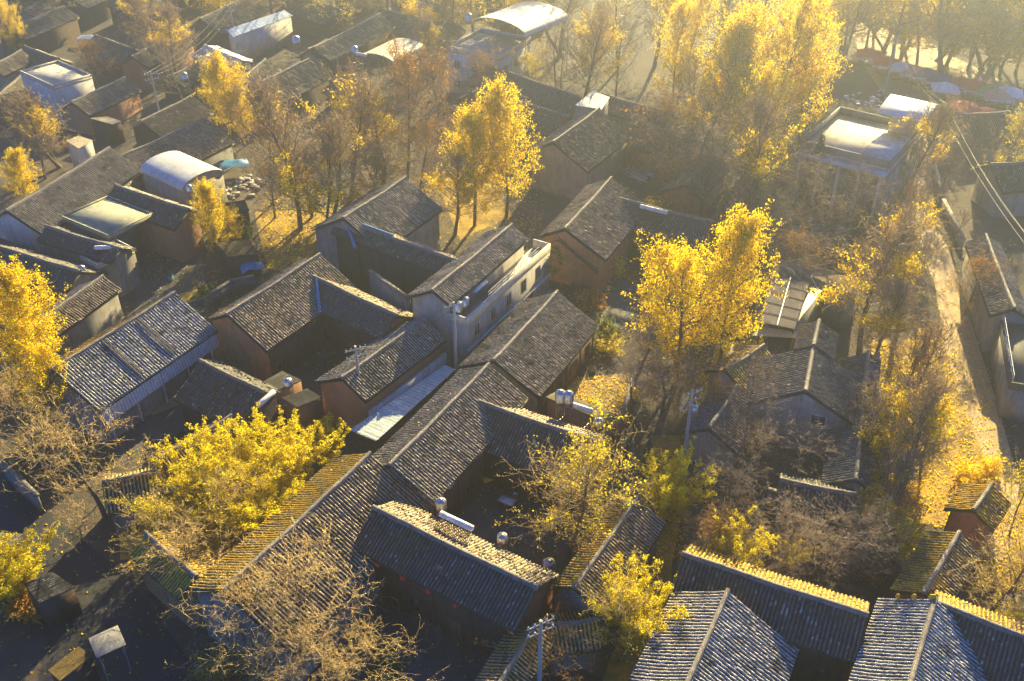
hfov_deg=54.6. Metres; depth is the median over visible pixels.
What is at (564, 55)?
bare tree
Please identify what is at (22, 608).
shrub
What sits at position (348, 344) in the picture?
door
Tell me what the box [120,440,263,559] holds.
garden ground
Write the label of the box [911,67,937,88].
market stall
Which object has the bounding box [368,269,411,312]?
courtyard wall
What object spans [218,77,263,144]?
ginkgo tree
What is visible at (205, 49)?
sheet roof shed
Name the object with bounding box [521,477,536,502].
door
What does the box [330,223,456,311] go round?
tiled house
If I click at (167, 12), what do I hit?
ginkgo tree
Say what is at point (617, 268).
shrub
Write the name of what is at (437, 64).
bare tree
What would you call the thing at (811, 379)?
tiled house
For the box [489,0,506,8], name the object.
tiled house
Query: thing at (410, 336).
power line
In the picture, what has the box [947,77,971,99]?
market stall
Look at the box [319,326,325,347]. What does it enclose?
door
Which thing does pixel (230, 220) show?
ginkgo tree
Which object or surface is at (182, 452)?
tiled shed
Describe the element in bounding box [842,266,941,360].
ginkgo tree
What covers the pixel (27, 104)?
ginkgo tree
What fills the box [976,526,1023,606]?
bare tree
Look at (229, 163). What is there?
tarp
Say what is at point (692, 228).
tiled house
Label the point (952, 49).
ginkgo tree
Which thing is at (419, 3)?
utility pole
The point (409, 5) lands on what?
ginkgo tree
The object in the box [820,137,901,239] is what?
bare tree
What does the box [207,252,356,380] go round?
tiled house
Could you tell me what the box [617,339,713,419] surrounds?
bare tree
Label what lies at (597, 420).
water tank
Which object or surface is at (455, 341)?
utility pole
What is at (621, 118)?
tiled house
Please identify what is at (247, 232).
shrub
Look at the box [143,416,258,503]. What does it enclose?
feathery tree
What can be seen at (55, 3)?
ginkgo tree
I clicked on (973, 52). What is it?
bare tree
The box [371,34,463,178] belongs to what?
bare tree
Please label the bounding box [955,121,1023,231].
power line
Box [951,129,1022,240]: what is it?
power line
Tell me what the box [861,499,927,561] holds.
feathery tree
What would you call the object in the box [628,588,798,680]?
tiled house
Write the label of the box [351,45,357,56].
water tank
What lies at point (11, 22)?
ginkgo tree
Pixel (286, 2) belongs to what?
tiled house
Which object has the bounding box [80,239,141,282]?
terrace shed
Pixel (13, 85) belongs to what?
tiled house
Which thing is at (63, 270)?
tiled house
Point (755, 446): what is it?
bare tree
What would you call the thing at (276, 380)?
brick shed
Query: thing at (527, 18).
vault canopy
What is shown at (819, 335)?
tiled house
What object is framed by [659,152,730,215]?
tiled hut
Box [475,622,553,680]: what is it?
tiled shed
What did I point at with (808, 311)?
lean to roof
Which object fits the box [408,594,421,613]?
window
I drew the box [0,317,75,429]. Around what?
ginkgo tree
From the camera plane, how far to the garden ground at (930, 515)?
83.32 m
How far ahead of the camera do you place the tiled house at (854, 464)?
79.14 m
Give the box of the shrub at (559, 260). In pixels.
[543,245,563,275]
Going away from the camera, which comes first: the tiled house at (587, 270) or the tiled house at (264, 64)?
the tiled house at (587, 270)
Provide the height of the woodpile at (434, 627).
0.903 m
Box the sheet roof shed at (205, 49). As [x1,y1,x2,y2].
[190,44,252,93]
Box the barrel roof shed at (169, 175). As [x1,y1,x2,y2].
[140,151,227,223]
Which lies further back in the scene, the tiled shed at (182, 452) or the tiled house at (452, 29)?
the tiled house at (452, 29)
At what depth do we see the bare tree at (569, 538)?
72.88 m
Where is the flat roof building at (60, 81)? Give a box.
[19,60,94,124]
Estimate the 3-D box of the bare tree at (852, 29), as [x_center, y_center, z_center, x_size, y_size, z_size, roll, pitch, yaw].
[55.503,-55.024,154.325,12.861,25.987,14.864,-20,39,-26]
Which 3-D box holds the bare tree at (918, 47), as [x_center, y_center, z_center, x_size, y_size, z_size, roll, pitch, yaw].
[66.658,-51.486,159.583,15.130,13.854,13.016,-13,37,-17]
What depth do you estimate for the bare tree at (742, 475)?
74.42 m
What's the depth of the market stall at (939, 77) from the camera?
149.76 m
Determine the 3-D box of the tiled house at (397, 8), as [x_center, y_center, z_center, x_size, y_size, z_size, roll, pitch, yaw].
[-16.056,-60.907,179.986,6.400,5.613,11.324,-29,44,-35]
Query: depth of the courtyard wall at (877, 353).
90.92 m
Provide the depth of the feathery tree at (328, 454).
80.80 m
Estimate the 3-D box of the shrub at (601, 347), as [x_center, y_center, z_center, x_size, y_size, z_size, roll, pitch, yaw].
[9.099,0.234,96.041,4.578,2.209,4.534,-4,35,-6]
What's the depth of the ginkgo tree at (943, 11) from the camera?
152.31 m
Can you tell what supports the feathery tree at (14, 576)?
on the ground at (24, 650)
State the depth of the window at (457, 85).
150.97 m
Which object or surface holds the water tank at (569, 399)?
on the tiled house at (511, 428)
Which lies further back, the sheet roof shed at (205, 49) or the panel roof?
the sheet roof shed at (205, 49)
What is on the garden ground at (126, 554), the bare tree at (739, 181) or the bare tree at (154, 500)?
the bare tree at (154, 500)
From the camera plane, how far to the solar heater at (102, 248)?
102.09 m
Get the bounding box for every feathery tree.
[0,518,60,601]
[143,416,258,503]
[171,435,293,553]
[180,437,306,533]
[184,402,293,494]
[223,405,338,489]
[293,411,350,466]
[585,551,688,650]
[627,435,720,523]
[773,534,819,571]
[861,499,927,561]
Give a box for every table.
[482,477,492,487]
[498,494,516,511]
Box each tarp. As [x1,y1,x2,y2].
[77,35,92,41]
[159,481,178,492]
[219,158,249,170]
[240,261,264,274]
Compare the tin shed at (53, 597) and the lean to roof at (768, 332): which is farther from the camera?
the lean to roof at (768, 332)
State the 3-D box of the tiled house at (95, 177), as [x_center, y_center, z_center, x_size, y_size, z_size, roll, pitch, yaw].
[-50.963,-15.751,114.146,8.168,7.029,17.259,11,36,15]
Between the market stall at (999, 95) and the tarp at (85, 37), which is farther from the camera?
the tarp at (85, 37)
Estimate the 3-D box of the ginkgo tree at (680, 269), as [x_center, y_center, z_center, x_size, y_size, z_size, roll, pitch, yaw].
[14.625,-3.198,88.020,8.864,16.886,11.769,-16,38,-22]
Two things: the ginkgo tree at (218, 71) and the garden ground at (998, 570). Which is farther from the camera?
the ginkgo tree at (218, 71)
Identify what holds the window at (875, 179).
in the terrace house at (846, 131)
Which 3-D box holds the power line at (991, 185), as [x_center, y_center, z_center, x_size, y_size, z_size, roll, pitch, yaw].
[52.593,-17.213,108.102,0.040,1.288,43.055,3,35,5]
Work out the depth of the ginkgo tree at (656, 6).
156.30 m
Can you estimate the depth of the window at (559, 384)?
89.16 m
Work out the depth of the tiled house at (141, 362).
87.00 m
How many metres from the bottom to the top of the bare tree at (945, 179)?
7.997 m
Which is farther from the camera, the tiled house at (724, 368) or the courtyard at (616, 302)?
the courtyard at (616, 302)
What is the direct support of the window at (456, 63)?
in the white building at (484, 36)
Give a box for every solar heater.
[94,245,110,261]
[256,390,285,417]
[353,52,366,64]
[434,511,473,543]
[472,279,494,302]
[558,402,592,427]
[636,204,667,224]
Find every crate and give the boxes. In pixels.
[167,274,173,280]
[587,367,595,373]
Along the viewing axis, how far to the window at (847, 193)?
119.58 m
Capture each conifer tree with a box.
[800,132,825,205]
[840,220,860,260]
[856,197,873,253]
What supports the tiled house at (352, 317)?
on the ground at (24, 650)
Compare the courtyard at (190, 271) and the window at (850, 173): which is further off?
the window at (850, 173)
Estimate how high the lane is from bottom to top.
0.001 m
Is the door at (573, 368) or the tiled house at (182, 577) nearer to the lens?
the tiled house at (182, 577)
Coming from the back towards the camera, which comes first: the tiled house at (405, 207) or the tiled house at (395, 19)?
the tiled house at (395, 19)
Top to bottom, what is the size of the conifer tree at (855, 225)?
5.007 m
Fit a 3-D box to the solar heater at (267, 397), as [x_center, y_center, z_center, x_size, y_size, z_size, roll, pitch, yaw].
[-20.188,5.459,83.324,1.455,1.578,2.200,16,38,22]
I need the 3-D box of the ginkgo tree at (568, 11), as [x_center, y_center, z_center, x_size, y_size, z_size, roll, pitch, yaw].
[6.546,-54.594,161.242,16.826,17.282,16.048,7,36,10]
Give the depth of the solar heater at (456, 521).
69.00 m
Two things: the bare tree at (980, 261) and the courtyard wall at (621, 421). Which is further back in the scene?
the bare tree at (980, 261)
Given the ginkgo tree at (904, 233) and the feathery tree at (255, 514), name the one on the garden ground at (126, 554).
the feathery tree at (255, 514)
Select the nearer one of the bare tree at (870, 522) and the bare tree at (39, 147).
the bare tree at (870, 522)
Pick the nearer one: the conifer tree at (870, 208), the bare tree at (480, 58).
the conifer tree at (870, 208)
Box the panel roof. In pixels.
[757,272,809,351]
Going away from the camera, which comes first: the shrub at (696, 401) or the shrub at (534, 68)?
the shrub at (696, 401)
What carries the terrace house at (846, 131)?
on the ground at (24, 650)
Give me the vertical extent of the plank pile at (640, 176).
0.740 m
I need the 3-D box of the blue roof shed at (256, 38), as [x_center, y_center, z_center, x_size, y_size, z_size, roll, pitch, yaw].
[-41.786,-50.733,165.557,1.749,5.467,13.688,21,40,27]
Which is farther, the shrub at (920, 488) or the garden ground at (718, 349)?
the garden ground at (718, 349)
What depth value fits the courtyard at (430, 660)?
67.68 m
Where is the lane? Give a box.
[603,436,683,680]
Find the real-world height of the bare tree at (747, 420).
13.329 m
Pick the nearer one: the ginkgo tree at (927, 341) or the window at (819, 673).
the window at (819, 673)
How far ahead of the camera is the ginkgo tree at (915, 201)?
96.14 m
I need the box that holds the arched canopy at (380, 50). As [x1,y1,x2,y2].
[361,38,425,103]
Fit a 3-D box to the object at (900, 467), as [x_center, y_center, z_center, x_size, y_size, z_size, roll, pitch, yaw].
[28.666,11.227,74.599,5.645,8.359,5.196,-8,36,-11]
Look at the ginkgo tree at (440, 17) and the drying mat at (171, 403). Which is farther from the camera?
the ginkgo tree at (440, 17)
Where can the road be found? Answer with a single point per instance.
(157, 648)
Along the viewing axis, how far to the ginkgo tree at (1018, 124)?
121.16 m
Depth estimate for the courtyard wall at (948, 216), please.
118.14 m
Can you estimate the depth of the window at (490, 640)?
65.94 m
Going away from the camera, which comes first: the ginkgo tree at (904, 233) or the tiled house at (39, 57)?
the ginkgo tree at (904, 233)
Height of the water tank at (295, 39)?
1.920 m
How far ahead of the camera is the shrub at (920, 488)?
79.27 m
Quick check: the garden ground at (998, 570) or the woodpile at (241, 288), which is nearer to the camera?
the garden ground at (998, 570)
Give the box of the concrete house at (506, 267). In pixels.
[406,223,552,370]
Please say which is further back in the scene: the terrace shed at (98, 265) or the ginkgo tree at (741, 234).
the terrace shed at (98, 265)
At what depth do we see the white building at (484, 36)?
150.08 m
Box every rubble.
[225,174,268,199]
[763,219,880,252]
[843,89,932,106]
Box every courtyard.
[112,404,195,471]
[136,252,207,312]
[316,345,341,359]
[340,598,488,680]
[451,483,575,551]
[581,260,677,335]
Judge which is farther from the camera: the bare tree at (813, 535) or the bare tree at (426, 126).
the bare tree at (426, 126)
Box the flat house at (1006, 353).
[989,314,1023,421]
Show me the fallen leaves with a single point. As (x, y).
(612, 409)
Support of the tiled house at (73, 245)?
on the ground at (24, 650)
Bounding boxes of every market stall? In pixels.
[856,48,881,69]
[872,56,898,80]
[888,62,912,86]
[900,65,922,89]
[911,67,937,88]
[925,72,952,97]
[929,82,960,100]
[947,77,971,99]
[948,101,977,119]
[962,80,986,105]
[971,107,998,112]
[973,83,1000,104]
[982,89,1013,109]
[995,86,1023,111]
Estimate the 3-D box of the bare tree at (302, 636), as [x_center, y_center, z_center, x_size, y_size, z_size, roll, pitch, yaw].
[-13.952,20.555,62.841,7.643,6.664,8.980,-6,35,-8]
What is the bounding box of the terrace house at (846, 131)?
[791,94,935,219]
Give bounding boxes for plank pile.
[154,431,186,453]
[620,166,653,183]
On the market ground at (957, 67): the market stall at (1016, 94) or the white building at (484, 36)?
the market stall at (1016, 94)
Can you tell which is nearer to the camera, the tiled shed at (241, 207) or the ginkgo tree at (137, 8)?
the tiled shed at (241, 207)
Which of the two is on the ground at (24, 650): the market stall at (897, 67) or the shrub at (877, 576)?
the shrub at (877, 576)
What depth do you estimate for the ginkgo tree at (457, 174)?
111.64 m
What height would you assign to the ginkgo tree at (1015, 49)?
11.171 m
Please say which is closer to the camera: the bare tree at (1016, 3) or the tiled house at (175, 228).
the tiled house at (175, 228)
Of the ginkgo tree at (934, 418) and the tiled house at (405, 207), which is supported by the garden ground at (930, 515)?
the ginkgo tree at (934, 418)
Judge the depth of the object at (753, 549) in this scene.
69.65 m
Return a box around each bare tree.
[0,101,81,180]
[0,335,101,478]
[0,392,182,554]
[62,33,120,88]
[104,501,237,627]
[105,466,214,578]
[137,30,204,99]
[165,543,308,680]
[214,512,397,680]
[226,585,348,680]
[227,106,304,206]
[241,160,297,218]
[297,0,362,30]
[298,603,449,680]
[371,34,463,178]
[373,98,457,191]
[380,30,478,163]
[434,0,507,35]
[454,35,503,94]
[475,612,612,680]
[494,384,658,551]
[504,42,558,84]
[509,439,618,555]
[530,10,600,91]
[576,0,653,68]
[579,345,682,450]
[585,1,646,97]
[597,311,693,380]
[615,67,726,183]
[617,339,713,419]
[642,100,777,217]
[662,493,769,580]
[666,434,786,533]
[682,371,742,419]
[685,128,799,230]
[685,524,799,576]
[700,333,792,500]
[710,0,787,57]
[715,417,801,482]
[719,183,804,286]
[735,138,847,268]
[743,477,854,573]
[750,224,849,286]
[753,402,846,487]
[761,491,883,598]
[770,488,939,589]
[801,191,871,241]
[815,484,917,571]
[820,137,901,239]
[825,0,908,64]
[833,0,883,50]
[837,0,912,51]
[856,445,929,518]
[884,0,967,63]
[915,144,971,212]
[936,206,985,246]
[937,0,1021,72]
[938,248,1014,314]
[946,506,1023,623]
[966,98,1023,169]
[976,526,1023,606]
[986,448,1023,537]
[996,0,1023,73]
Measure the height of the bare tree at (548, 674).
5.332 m
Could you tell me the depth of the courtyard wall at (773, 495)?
77.08 m
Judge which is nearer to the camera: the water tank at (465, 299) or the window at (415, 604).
the window at (415, 604)
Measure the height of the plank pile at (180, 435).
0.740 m
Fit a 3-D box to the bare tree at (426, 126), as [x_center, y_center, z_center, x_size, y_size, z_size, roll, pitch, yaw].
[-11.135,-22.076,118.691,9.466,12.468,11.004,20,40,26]
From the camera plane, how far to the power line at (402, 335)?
84.62 m
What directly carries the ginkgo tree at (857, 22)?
on the ground at (24, 650)
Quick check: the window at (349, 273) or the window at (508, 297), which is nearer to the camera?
the window at (508, 297)
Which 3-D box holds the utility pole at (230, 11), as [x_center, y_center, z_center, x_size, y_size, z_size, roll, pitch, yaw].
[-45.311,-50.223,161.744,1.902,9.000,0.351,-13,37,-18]
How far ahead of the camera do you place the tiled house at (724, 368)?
87.95 m
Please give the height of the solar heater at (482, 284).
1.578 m
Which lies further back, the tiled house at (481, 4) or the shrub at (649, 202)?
the tiled house at (481, 4)
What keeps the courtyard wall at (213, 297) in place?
on the ground at (24, 650)
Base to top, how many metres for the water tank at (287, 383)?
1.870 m
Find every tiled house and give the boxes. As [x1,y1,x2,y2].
[0,5,80,56]
[0,49,31,88]
[0,74,34,124]
[0,146,143,252]
[0,238,108,308]
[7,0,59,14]
[10,274,123,377]
[13,0,66,23]
[22,45,73,68]
[36,224,139,296]
[36,290,219,443]
[57,76,142,135]
[60,0,111,28]
[81,33,139,78]
[106,0,178,37]
[108,184,204,262]
[118,32,195,90]
[120,116,234,192]
[129,94,213,146]
[129,528,217,629]
[160,66,201,99]
[163,0,225,19]
[173,358,280,451]
[188,0,284,49]
[188,451,430,680]
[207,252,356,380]
[236,58,281,106]
[244,58,330,121]
[282,0,323,8]
[283,0,347,40]
[297,13,395,82]
[299,38,327,71]
[311,175,442,270]
[311,274,412,356]
[315,316,447,439]
[321,75,364,116]
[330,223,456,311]
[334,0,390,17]
[353,499,558,657]
[373,362,527,522]
[375,8,423,39]
[393,0,454,28]
[418,18,466,66]
[454,0,488,17]
[457,84,490,123]
[458,289,598,415]
[465,62,582,118]
[467,79,528,108]
[477,399,610,517]
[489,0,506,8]
[496,96,572,148]
[498,0,555,34]
[528,107,631,198]
[530,236,598,287]
[538,176,642,290]
[552,495,666,638]
[601,92,678,151]
[620,197,718,272]
[628,122,700,180]
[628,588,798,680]
[667,544,869,680]
[682,383,759,473]
[704,343,769,395]
[744,346,858,454]
[774,472,856,545]
[793,318,838,361]
[821,350,880,518]
[848,593,985,680]
[889,530,979,598]
[934,590,1023,680]
[943,481,1011,551]
[949,110,1022,162]
[959,233,1023,352]
[971,161,1023,217]
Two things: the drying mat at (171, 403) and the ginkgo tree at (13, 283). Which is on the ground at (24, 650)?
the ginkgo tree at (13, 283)
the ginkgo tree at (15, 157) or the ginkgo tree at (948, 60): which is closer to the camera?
the ginkgo tree at (15, 157)
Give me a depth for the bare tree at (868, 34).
163.05 m
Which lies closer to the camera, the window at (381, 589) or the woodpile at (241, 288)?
the window at (381, 589)
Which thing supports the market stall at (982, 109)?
on the ground at (24, 650)
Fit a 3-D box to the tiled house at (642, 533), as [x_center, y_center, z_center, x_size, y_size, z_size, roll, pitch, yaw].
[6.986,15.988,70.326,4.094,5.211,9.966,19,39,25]
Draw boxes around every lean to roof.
[351,365,455,453]
[546,392,620,452]
[575,91,609,115]
[751,326,796,350]
[778,262,859,328]
[790,288,821,351]
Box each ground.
[0,0,1023,680]
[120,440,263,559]
[255,209,332,271]
[432,169,511,238]
[706,340,763,388]
[851,22,1023,119]
[860,340,991,524]
[988,497,1023,591]
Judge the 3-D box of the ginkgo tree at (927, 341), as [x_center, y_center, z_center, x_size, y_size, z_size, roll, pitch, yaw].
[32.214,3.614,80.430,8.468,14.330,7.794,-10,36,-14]
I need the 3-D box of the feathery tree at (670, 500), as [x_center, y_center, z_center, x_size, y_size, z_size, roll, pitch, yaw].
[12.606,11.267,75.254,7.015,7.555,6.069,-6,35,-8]
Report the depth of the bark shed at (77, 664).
64.03 m
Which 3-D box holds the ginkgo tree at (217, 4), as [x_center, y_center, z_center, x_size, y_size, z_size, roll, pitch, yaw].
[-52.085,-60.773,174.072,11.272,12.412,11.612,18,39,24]
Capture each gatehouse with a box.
[100,465,163,530]
[541,611,602,672]
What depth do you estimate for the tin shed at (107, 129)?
135.73 m
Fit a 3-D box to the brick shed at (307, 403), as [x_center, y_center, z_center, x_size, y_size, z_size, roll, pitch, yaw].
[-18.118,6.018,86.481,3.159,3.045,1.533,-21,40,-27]
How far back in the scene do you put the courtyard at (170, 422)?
86.18 m
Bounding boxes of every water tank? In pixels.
[78,265,86,272]
[180,72,188,85]
[186,184,193,197]
[283,377,293,397]
[292,35,299,48]
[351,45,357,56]
[435,497,446,515]
[455,300,462,314]
[460,296,468,310]
[465,13,472,25]
[497,532,507,549]
[542,557,555,571]
[555,389,564,417]
[564,390,573,416]
[594,417,603,433]
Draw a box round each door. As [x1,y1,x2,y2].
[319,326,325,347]
[343,337,354,356]
[444,614,462,643]
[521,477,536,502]
[569,358,577,384]
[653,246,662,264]
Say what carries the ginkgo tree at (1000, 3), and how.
on the ground at (24, 650)
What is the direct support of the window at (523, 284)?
in the concrete house at (506, 267)
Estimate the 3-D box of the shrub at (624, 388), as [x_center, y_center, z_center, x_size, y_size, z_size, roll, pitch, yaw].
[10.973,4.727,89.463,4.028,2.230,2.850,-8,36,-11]
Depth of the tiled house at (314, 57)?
152.38 m
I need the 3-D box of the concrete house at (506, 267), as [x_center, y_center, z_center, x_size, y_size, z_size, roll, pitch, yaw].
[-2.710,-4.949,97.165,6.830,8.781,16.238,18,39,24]
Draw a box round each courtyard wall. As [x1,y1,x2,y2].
[0,460,43,512]
[203,274,256,308]
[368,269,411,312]
[617,373,634,437]
[717,343,734,387]
[763,487,854,535]
[875,351,879,358]
[887,384,897,480]
[932,163,965,248]
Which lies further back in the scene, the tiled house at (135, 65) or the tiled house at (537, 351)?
the tiled house at (135, 65)
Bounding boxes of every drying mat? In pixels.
[151,398,178,415]
[177,290,203,302]
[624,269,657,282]
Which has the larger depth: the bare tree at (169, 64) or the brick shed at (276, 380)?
the bare tree at (169, 64)
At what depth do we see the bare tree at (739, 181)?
112.11 m
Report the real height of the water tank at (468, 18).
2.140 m
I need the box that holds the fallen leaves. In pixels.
[0,183,1023,677]
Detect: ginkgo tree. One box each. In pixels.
[0,0,26,51]
[0,79,70,168]
[0,142,44,198]
[0,254,70,388]
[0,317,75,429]
[19,0,77,11]
[108,0,186,50]
[141,0,200,72]
[187,0,235,15]
[188,177,233,263]
[191,48,257,141]
[212,202,245,241]
[217,59,335,229]
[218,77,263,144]
[245,0,290,14]
[256,138,336,217]
[283,102,380,219]
[303,53,391,201]
[329,72,419,181]
[335,133,415,202]
[353,0,425,18]
[400,0,476,26]
[401,11,450,73]
[414,140,483,235]
[430,100,510,225]
[467,67,545,217]
[491,0,543,34]
[517,0,591,57]
[548,0,634,97]
[621,228,734,379]
[631,0,678,67]
[647,0,726,113]
[668,38,761,155]
[688,198,789,360]
[693,0,768,64]
[694,4,776,161]
[708,0,842,128]
[710,52,801,185]
[710,74,811,229]
[776,0,852,149]
[791,0,853,64]
[803,198,945,354]
[827,0,887,49]
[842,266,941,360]
[848,0,920,53]
[848,359,968,486]
[850,310,966,437]
[862,1,891,38]
[863,164,962,317]
[867,2,934,57]
[867,352,970,496]
[868,0,950,57]
[877,0,950,52]
[884,87,976,200]
[889,401,957,490]
[895,0,992,72]
[911,9,990,61]
[925,0,1009,65]
[949,0,1023,70]
[962,0,1018,65]
[977,7,1023,75]
[982,0,1023,59]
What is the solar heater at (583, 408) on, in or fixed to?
attached to the tiled house at (511, 428)
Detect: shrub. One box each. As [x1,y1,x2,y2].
[0,591,42,627]
[179,644,261,680]
[187,273,217,299]
[236,221,254,239]
[367,637,414,680]
[531,60,540,76]
[543,245,563,275]
[573,280,610,311]
[587,325,627,363]
[594,310,630,339]
[612,256,627,277]
[615,382,645,404]
[644,193,672,207]
[685,381,712,412]
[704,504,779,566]
[852,554,899,588]
[879,461,931,507]
[943,454,995,483]
[973,449,1011,480]
[986,589,1023,622]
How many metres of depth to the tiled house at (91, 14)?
177.14 m
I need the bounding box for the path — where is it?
[876,76,1019,559]
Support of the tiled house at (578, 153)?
on the ground at (24, 650)
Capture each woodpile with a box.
[237,280,260,292]
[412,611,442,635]
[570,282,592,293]
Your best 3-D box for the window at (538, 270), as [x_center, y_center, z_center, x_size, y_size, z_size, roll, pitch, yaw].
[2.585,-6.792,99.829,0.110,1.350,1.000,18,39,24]
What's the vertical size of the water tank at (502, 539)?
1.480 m
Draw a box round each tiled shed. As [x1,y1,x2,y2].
[151,413,239,489]
[212,200,251,235]
[217,240,261,277]
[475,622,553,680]
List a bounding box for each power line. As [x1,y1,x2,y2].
[349,308,442,350]
[368,310,449,346]
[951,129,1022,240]
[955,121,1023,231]
[960,132,1023,230]
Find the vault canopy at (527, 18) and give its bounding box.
[473,1,568,83]
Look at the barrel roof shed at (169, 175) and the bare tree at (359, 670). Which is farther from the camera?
the barrel roof shed at (169, 175)
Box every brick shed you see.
[263,371,301,416]
[282,388,324,429]
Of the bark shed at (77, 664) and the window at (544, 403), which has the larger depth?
the window at (544, 403)
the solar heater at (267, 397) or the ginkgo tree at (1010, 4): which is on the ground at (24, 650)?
the ginkgo tree at (1010, 4)
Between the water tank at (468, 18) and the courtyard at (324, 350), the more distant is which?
the water tank at (468, 18)
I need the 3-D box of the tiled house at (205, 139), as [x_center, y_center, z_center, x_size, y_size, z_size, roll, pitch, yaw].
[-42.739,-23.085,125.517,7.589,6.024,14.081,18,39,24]
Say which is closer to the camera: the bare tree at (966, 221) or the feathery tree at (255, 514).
the feathery tree at (255, 514)
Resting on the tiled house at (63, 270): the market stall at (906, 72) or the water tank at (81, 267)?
the water tank at (81, 267)
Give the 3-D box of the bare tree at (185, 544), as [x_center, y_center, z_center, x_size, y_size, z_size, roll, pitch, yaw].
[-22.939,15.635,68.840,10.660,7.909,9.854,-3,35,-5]
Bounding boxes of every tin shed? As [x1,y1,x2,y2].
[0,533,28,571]
[24,572,82,627]
[66,136,94,165]
[91,116,125,144]
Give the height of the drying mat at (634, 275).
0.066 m
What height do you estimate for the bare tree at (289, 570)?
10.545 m
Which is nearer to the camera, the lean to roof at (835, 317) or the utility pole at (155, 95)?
the lean to roof at (835, 317)
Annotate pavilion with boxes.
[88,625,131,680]
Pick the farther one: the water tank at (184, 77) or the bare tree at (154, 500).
the water tank at (184, 77)
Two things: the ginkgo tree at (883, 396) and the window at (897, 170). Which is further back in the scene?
the window at (897, 170)
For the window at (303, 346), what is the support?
in the tiled house at (273, 326)
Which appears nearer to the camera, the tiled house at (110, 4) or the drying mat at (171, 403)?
the drying mat at (171, 403)
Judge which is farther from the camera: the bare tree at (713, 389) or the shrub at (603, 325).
the shrub at (603, 325)
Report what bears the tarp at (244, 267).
on the tiled shed at (235, 256)
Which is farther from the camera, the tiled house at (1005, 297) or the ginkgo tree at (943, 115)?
the ginkgo tree at (943, 115)
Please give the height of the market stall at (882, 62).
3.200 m
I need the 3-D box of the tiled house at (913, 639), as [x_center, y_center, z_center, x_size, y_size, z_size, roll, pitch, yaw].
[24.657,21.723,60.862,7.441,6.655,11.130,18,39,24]
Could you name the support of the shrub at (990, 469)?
on the garden ground at (930, 515)
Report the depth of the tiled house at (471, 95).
140.90 m
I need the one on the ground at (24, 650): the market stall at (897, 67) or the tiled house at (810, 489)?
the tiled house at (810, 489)
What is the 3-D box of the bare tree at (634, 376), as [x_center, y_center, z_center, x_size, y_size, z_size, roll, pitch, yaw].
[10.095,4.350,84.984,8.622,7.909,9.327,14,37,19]
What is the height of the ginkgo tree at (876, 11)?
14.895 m
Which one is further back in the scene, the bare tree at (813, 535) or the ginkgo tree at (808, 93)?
the ginkgo tree at (808, 93)
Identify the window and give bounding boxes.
[276,355,285,371]
[298,339,308,354]
[323,327,332,340]
[345,268,353,280]
[375,578,384,593]
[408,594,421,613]
[446,504,450,520]
[453,59,459,68]
[454,79,460,87]
[465,477,473,496]
[474,320,479,337]
[486,636,498,651]
[490,306,495,322]
[491,466,503,481]
[506,292,511,307]
[521,278,525,293]
[535,265,540,280]
[541,395,547,412]
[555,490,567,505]
[556,377,562,390]
[584,343,589,358]
[629,240,638,251]
[803,158,812,167]
[809,413,826,426]
[811,665,831,680]
[820,186,830,197]
[825,164,834,175]
[842,192,852,203]
[846,170,856,180]
[869,175,877,186]
[888,173,892,185]
[894,165,899,178]
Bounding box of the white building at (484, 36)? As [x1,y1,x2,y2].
[448,28,530,93]
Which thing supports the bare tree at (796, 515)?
on the ground at (24, 650)
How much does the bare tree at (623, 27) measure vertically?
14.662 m
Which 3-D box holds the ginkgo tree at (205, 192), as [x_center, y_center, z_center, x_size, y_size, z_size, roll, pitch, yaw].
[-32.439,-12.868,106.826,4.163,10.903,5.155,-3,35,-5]
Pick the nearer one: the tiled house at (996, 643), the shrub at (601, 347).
the tiled house at (996, 643)
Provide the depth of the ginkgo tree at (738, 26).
121.78 m
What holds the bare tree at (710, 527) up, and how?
on the ground at (24, 650)
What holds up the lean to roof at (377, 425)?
on the ground at (24, 650)
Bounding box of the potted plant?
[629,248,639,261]
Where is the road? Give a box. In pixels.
[0,471,201,680]
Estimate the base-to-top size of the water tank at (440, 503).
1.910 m
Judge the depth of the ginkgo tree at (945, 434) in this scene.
77.58 m
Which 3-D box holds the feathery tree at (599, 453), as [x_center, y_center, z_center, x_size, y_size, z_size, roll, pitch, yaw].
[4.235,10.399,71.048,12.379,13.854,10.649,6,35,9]
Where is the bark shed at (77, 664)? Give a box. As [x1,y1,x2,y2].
[49,646,99,680]
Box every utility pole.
[144,71,159,110]
[224,4,236,26]
[345,344,366,373]
[414,1,424,36]
[444,300,463,373]
[526,616,554,680]
[680,388,702,468]
[883,35,901,94]
[926,102,945,165]
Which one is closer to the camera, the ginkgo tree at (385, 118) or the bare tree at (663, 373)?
the bare tree at (663, 373)
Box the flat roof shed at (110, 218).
[61,195,159,253]
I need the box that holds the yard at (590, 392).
[565,372,636,433]
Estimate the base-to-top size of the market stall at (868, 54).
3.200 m
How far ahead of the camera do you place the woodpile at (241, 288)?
105.06 m
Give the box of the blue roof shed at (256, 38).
[226,10,292,58]
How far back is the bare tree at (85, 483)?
74.65 m
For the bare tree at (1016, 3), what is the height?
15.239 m
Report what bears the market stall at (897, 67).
on the path

